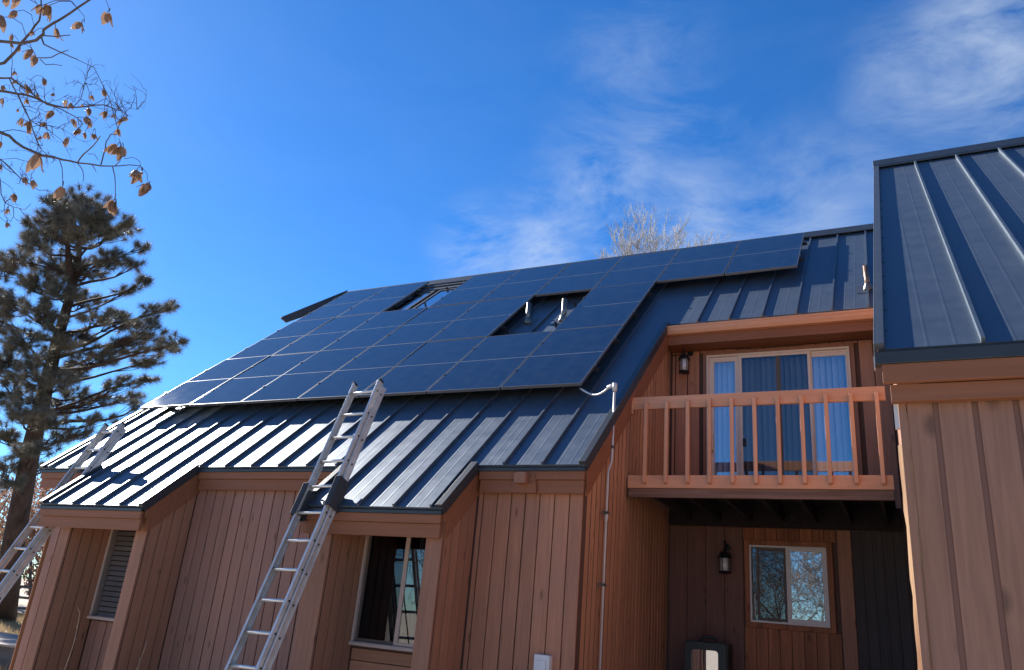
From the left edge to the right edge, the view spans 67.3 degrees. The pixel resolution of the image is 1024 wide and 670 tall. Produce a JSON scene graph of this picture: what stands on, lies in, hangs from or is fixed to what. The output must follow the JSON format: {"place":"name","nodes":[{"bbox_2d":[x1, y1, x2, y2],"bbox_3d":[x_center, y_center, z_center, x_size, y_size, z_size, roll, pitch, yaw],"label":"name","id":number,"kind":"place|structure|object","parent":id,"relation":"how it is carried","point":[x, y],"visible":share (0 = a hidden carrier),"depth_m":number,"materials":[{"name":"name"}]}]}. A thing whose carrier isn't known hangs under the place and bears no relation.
{"place":"outdoors","nodes":[
{"label":"outdoors","id":0,"kind":"place"},
{"bbox_2d":[6,579,28,632],"bbox_3d":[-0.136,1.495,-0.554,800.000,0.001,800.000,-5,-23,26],"label":"ground","id":1,"kind":"structure","parent":0,"point":[23,603],"depth_m":51.48,"materials":[{"name":"white snow"}]},
{"bbox_2d":[0,632,18,669],"bbox_3d":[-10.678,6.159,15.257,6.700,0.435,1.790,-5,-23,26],"label":"car","id":2,"kind":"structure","parent":1,"relation":"on","point":[8,641],"depth_m":13.59,"materials":[{"name":"silver metal"}]},
{"bbox_2d":[0,610,24,669],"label":"dry grass","id":3,"kind":"structure","parent":1,"relation":"on","point":[5,625],"depth_m":23.84,"materials":[{"name":"beige plant"}]},
{"bbox_2d":[0,477,43,550],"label":"scrub oak","id":4,"kind":"object","parent":1,"relation":"on","point":[4,494],"visible":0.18,"depth_m":37.45,"materials":[{"name":"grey plant"}]},
{"bbox_2d":[18,585,31,609],"bbox_3d":[-20.015,10.627,30.937,14.800,1.350,0.152,5,-20,2],"label":"rail fence","id":5,"kind":"object","parent":1,"relation":"on","point":[24,597],"visible":0.03,"depth_m":30.93,"materials":[{"name":"grey wood"}]},
{"bbox_2d":[0,464,51,578],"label":"scrub oak","id":6,"kind":"object","parent":1,"relation":"on","point":[10,499],"visible":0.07,"depth_m":47.50,"materials":[{"name":"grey plant"}]},
{"bbox_2d":[0,472,53,591],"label":"scrub oak","id":7,"kind":"object","parent":1,"relation":"on","point":[37,488],"visible":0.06,"depth_m":40.97,"materials":[{"name":"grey plant"}]},
{"bbox_2d":[20,484,52,596],"bbox_3d":[-21.400,9.598,35.701,3.604,6.395,3.768,-5,-23,26],"label":"scrub oak","id":8,"kind":"object","parent":1,"relation":"on","point":[29,573],"visible":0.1,"depth_m":35.17,"materials":[{"name":"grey plant"}]},
{"bbox_2d":[0,421,126,602],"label":"extension ladder","id":9,"kind":"object","parent":1,"relation":"on","point":[23,561],"visible":0.87,"depth_m":9.87,"materials":[{"name":"metal"}]},
{"bbox_2d":[0,0,151,233],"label":"seed tree","id":10,"kind":"object","parent":1,"relation":"on","point":[34,161],"visible":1,"depth_m":2.30,"materials":[{"name":"brown plant"}]},
{"bbox_2d":[0,182,190,622],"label":"pine tree","id":11,"kind":"object","parent":1,"relation":"on","point":[42,414],"visible":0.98,"depth_m":26.24,"materials":[{"name":"green plant"}]},
{"bbox_2d":[224,378,385,669],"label":"extension ladder","id":12,"kind":"object","parent":1,"relation":"on","point":[338,487],"visible":1,"depth_m":7.61,"materials":[{"name":"metal"}]},
{"bbox_2d":[9,223,917,669],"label":"house","id":13,"kind":"structure","parent":1,"relation":"on","point":[775,467],"depth_m":9.07,"materials":[{"name":"brown wood"}]},
{"bbox_2d":[87,530,135,621],"bbox_3d":[-4.723,2.945,9.643,1.175,1.232,0.125,-5,-23,26],"label":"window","id":14,"kind":"structure","parent":13,"relation":"in","point":[96,605],"depth_m":9.82,"materials":[{"name":"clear glass"}]},
{"bbox_2d":[348,535,423,651],"bbox_3d":[-1.097,2.591,7.904,1.119,1.199,0.133,-5,-23,26],"label":"window","id":15,"kind":"structure","parent":13,"relation":"in","point":[355,640],"depth_m":7.93,"materials":[{"name":"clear glass"}]},
{"bbox_2d":[510,472,536,492],"bbox_3d":[0.102,1.453,7.582,0.280,0.188,0.115,-5,-23,26],"label":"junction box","id":16,"kind":"object","parent":13,"relation":"attached to","point":[524,482],"visible":1,"depth_m":7.57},
{"bbox_2d":[516,302,538,326],"bbox_3d":[0.258,-0.312,12.347,0.280,0.445,0.242,-5,-23,26],"label":"vent pipe","id":17,"kind":"object","parent":13,"relation":"on","point":[527,320],"visible":0.95,"depth_m":12.30,"materials":[{"name":"silver metal"}]},
{"bbox_2d":[533,654,551,669],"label":"electrical box","id":18,"kind":"object","parent":13,"relation":"attached to","point":[542,662],"visible":1,"depth_m":6.95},
{"bbox_2d":[552,298,566,323],"bbox_3d":[0.810,-0.350,12.021,0.280,0.465,0.242,-5,-23,26],"label":"vent pipe","id":19,"kind":"object","parent":13,"relation":"on","point":[559,320],"visible":0.69,"depth_m":12.00,"materials":[{"name":"silver metal"}]},
{"bbox_2d":[498,313,638,334],"bbox_3d":[-1.562,0.055,12.619,7.510,0.127,0.130,-5,-23,26],"label":"mounting rail","id":20,"kind":"object","parent":13,"relation":"attached to","point":[555,323],"visible":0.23,"depth_m":11.86,"materials":[{"name":"metal"}]},
{"bbox_2d":[228,317,334,358],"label":"solar panel","id":21,"kind":"object","parent":20,"relation":"attached to","point":[280,339],"visible":0.93,"depth_m":14.30,"materials":[{"name":"blue glass"}]},
{"bbox_2d":[272,313,378,355],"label":"solar panel","id":22,"kind":"object","parent":20,"relation":"attached to","point":[321,337],"visible":0.9,"depth_m":13.82,"materials":[{"name":"blue glass"}]},
{"bbox_2d":[321,307,427,350],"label":"solar panel","id":23,"kind":"object","parent":20,"relation":"attached to","point":[374,330],"visible":0.94,"depth_m":13.37,"materials":[{"name":"blue glass"}]},
{"bbox_2d":[374,302,477,345],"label":"solar panel","id":24,"kind":"object","parent":20,"relation":"attached to","point":[428,324],"visible":0.95,"depth_m":12.90,"materials":[{"name":"blue glass"}]},
{"bbox_2d":[428,295,533,341],"bbox_3d":[-0.464,-0.277,12.522,1.083,0.050,1.928,-5,19,26],"label":"solar panel","id":25,"kind":"object","parent":20,"relation":"attached to","point":[484,318],"visible":0.98,"depth_m":12.42,"materials":[{"name":"blue glass"}]},
{"bbox_2d":[555,281,655,329],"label":"solar panel","id":26,"kind":"object","parent":20,"relation":"attached to","point":[609,306],"visible":0.98,"depth_m":11.50,"materials":[{"name":"blue glass"}]},
{"bbox_2d":[520,293,652,309],"bbox_3d":[-1.210,-0.279,13.407,7.510,0.127,0.129,-5,-23,26],"label":"mounting rail","id":27,"kind":"object","parent":13,"relation":"attached to","point":[575,305],"visible":0.13,"depth_m":12.28,"materials":[{"name":"metal"}]},
{"bbox_2d":[592,367,599,371],"bbox_3d":[-2.302,0.756,10.962,7.510,0.127,0.129,-5,-23,26],"label":"mounting rail","id":28,"kind":"object","parent":13,"relation":"attached to","point":[596,369],"visible":0.1,"depth_m":9.32,"materials":[{"name":"metal"}]},
{"bbox_2d":[141,355,269,408],"bbox_3d":[-5.019,0.756,12.712,1.063,0.050,1.928,-5,19,26],"label":"solar panel","id":29,"kind":"object","parent":28,"relation":"attached to","point":[190,391],"visible":1,"depth_m":12.59,"materials":[{"name":"blue glass"}]},
{"bbox_2d":[189,352,316,406],"bbox_3d":[-4.064,0.678,12.250,1.063,0.050,1.928,-5,19,26],"label":"solar panel","id":30,"kind":"object","parent":28,"relation":"attached to","point":[238,389],"visible":0.96,"depth_m":12.12,"materials":[{"name":"blue glass"}]},
{"bbox_2d":[241,347,369,403],"bbox_3d":[-3.114,0.589,11.788,1.063,0.052,1.928,-5,19,26],"label":"solar panel","id":31,"kind":"object","parent":28,"relation":"attached to","point":[300,379],"visible":1,"depth_m":11.65,"materials":[{"name":"blue glass"}]},
{"bbox_2d":[297,342,426,400],"bbox_3d":[-2.163,0.506,11.327,1.063,0.050,1.928,-5,19,26],"label":"solar panel","id":32,"kind":"object","parent":28,"relation":"attached to","point":[367,369],"visible":1,"depth_m":11.23,"materials":[{"name":"blue glass"}]},
{"bbox_2d":[359,337,486,397],"bbox_3d":[-1.212,0.426,10.869,1.063,0.050,1.928,-5,19,26],"label":"solar panel","id":33,"kind":"object","parent":28,"relation":"attached to","point":[424,368],"visible":0.84,"depth_m":10.78,"materials":[{"name":"blue glass"}]},
{"bbox_2d":[426,331,552,393],"bbox_3d":[-0.261,0.340,10.408,1.063,0.050,1.928,-5,19,26],"label":"solar panel","id":34,"kind":"object","parent":28,"relation":"attached to","point":[489,363],"visible":0.97,"depth_m":10.26,"materials":[{"name":"blue glass"}]},
{"bbox_2d":[501,324,623,389],"bbox_3d":[0.700,0.255,9.941,1.083,0.051,1.928,-5,19,26],"label":"solar panel","id":35,"kind":"object","parent":28,"relation":"attached to","point":[564,358],"visible":1,"depth_m":9.79,"materials":[{"name":"blue glass"}]},
{"bbox_2d":[391,257,803,307],"bbox_3d":[0.130,-0.731,13.814,9.630,0.127,0.129,-5,-23,26],"label":"mounting rail","id":36,"kind":"object","parent":13,"relation":"attached to","point":[800,259],"visible":0.12,"depth_m":14.63,"materials":[{"name":"metal"}]},
{"bbox_2d":[295,287,385,321],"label":"solar panel","id":37,"kind":"object","parent":36,"relation":"attached to","point":[340,305],"visible":0.94,"depth_m":15.96,"materials":[{"name":"blue glass"}]},
{"bbox_2d":[337,281,428,316],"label":"solar panel","id":38,"kind":"object","parent":36,"relation":"attached to","point":[386,299],"visible":0.98,"depth_m":15.48,"materials":[{"name":"blue glass"}]},
{"bbox_2d":[429,270,518,306],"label":"solar panel","id":39,"kind":"object","parent":36,"relation":"attached to","point":[478,288],"visible":0.97,"depth_m":14.55,"materials":[{"name":"blue glass"}]},
{"bbox_2d":[481,263,569,300],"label":"solar panel","id":40,"kind":"object","parent":36,"relation":"attached to","point":[526,282],"visible":0.97,"depth_m":14.10,"materials":[{"name":"blue glass"}]},
{"bbox_2d":[535,257,622,296],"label":"solar panel","id":41,"kind":"object","parent":36,"relation":"attached to","point":[580,277],"visible":0.96,"depth_m":13.58,"materials":[{"name":"blue glass"}]},
{"bbox_2d":[594,249,678,287],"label":"solar panel","id":42,"kind":"object","parent":36,"relation":"attached to","point":[640,268],"visible":0.92,"depth_m":13.18,"materials":[{"name":"blue glass"}]},
{"bbox_2d":[657,241,739,282],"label":"solar panel","id":43,"kind":"object","parent":36,"relation":"attached to","point":[707,261],"visible":0.98,"depth_m":12.65,"materials":[{"name":"blue glass"}]},
{"bbox_2d":[725,233,803,275],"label":"solar panel","id":44,"kind":"object","parent":36,"relation":"attached to","point":[768,254],"visible":1,"depth_m":12.19,"materials":[{"name":"blue glass"}]},
{"bbox_2d":[580,383,616,669],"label":"conduit","id":45,"kind":"object","parent":13,"relation":"attached to","point":[613,386],"visible":0.98,"depth_m":7.80,"materials":[{"name":"plastic"}]},
{"bbox_2d":[415,242,806,292],"bbox_3d":[0.482,-1.064,14.602,9.630,0.127,0.129,-5,-23,26],"label":"mounting rail","id":46,"kind":"object","parent":13,"relation":"attached to","point":[803,244],"visible":0.12,"depth_m":13.97,"materials":[{"name":"metal"}]},
{"bbox_2d":[678,347,693,373],"bbox_3d":[2.391,0.338,10.625,0.174,0.427,0.291,-5,-23,26],"label":"wall lantern","id":47,"kind":"object","parent":13,"relation":"attached to","point":[683,358],"depth_m":10.52,"materials":[{"name":"black metal"}]},
{"bbox_2d":[717,540,731,573],"bbox_3d":[2.629,2.740,9.523,0.172,0.406,0.260,1,-21,12],"label":"wall lantern","id":48,"kind":"object","parent":13,"relation":"attached to","point":[724,556],"depth_m":9.43,"materials":[{"name":"black metal"}]},
{"bbox_2d":[671,339,871,355],"bbox_3d":[3.490,0.147,10.272,2.752,0.116,0.042,-5,-22,25],"label":"cable","id":49,"kind":"object","parent":13,"relation":"attached to","point":[786,345],"visible":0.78,"depth_m":10.18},
{"bbox_2d":[703,343,862,474],"bbox_3d":[3.470,1.175,9.998,1.913,2.062,0.304,-5,-23,26],"label":"sliding door","id":50,"kind":"structure","parent":13,"relation":"in","point":[730,366],"depth_m":10.10,"materials":[{"name":"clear glass"}]},
{"bbox_2d":[744,540,836,633],"bbox_3d":[3.315,2.993,9.216,1.009,1.016,0.080,-5,-23,26],"label":"window","id":51,"kind":"structure","parent":13,"relation":"in","point":[809,593],"depth_m":9.14,"materials":[{"name":"clear glass"}]},
{"bbox_2d":[857,265,872,293],"bbox_3d":[4.723,-0.720,10.225,0.280,0.446,0.242,-5,-23,26],"label":"vent pipe","id":52,"kind":"object","parent":13,"relation":"on","point":[863,288],"visible":0.89,"depth_m":10.21,"materials":[{"name":"white metal"}]},
{"bbox_2d":[594,201,733,258],"bbox_3d":[4.288,2.409,22.191,4.637,14.791,3.109,2,-20,8],"label":"bare tree","id":53,"kind":"object","parent":1,"relation":"on","point":[628,247],"visible":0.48,"depth_m":24.23,"materials":[{"name":"brown plant"}]},
{"bbox_2d":[873,137,1023,669],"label":"house wing","id":54,"kind":"structure","parent":1,"relation":"on","point":[948,303],"depth_m":4.24,"materials":[{"name":"brown wood"}]},
{"bbox_2d":[64,607,79,669],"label":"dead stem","id":55,"kind":"object","parent":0,"point":[74,640],"visible":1,"depth_m":8.24,"materials":[{"name":"beige plant"}]},
{"bbox_2d":[0,0,1023,578],"label":"sky","id":56,"kind":"structure","parent":0,"point":[295,155],"materials":[{"name":"blue"}]},
{"bbox_2d":[685,635,732,669],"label":"lantern","id":57,"kind":"object","parent":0,"point":[700,654],"visible":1,"depth_m":8.89,"materials":[{"name":"black metal"}]}
]}

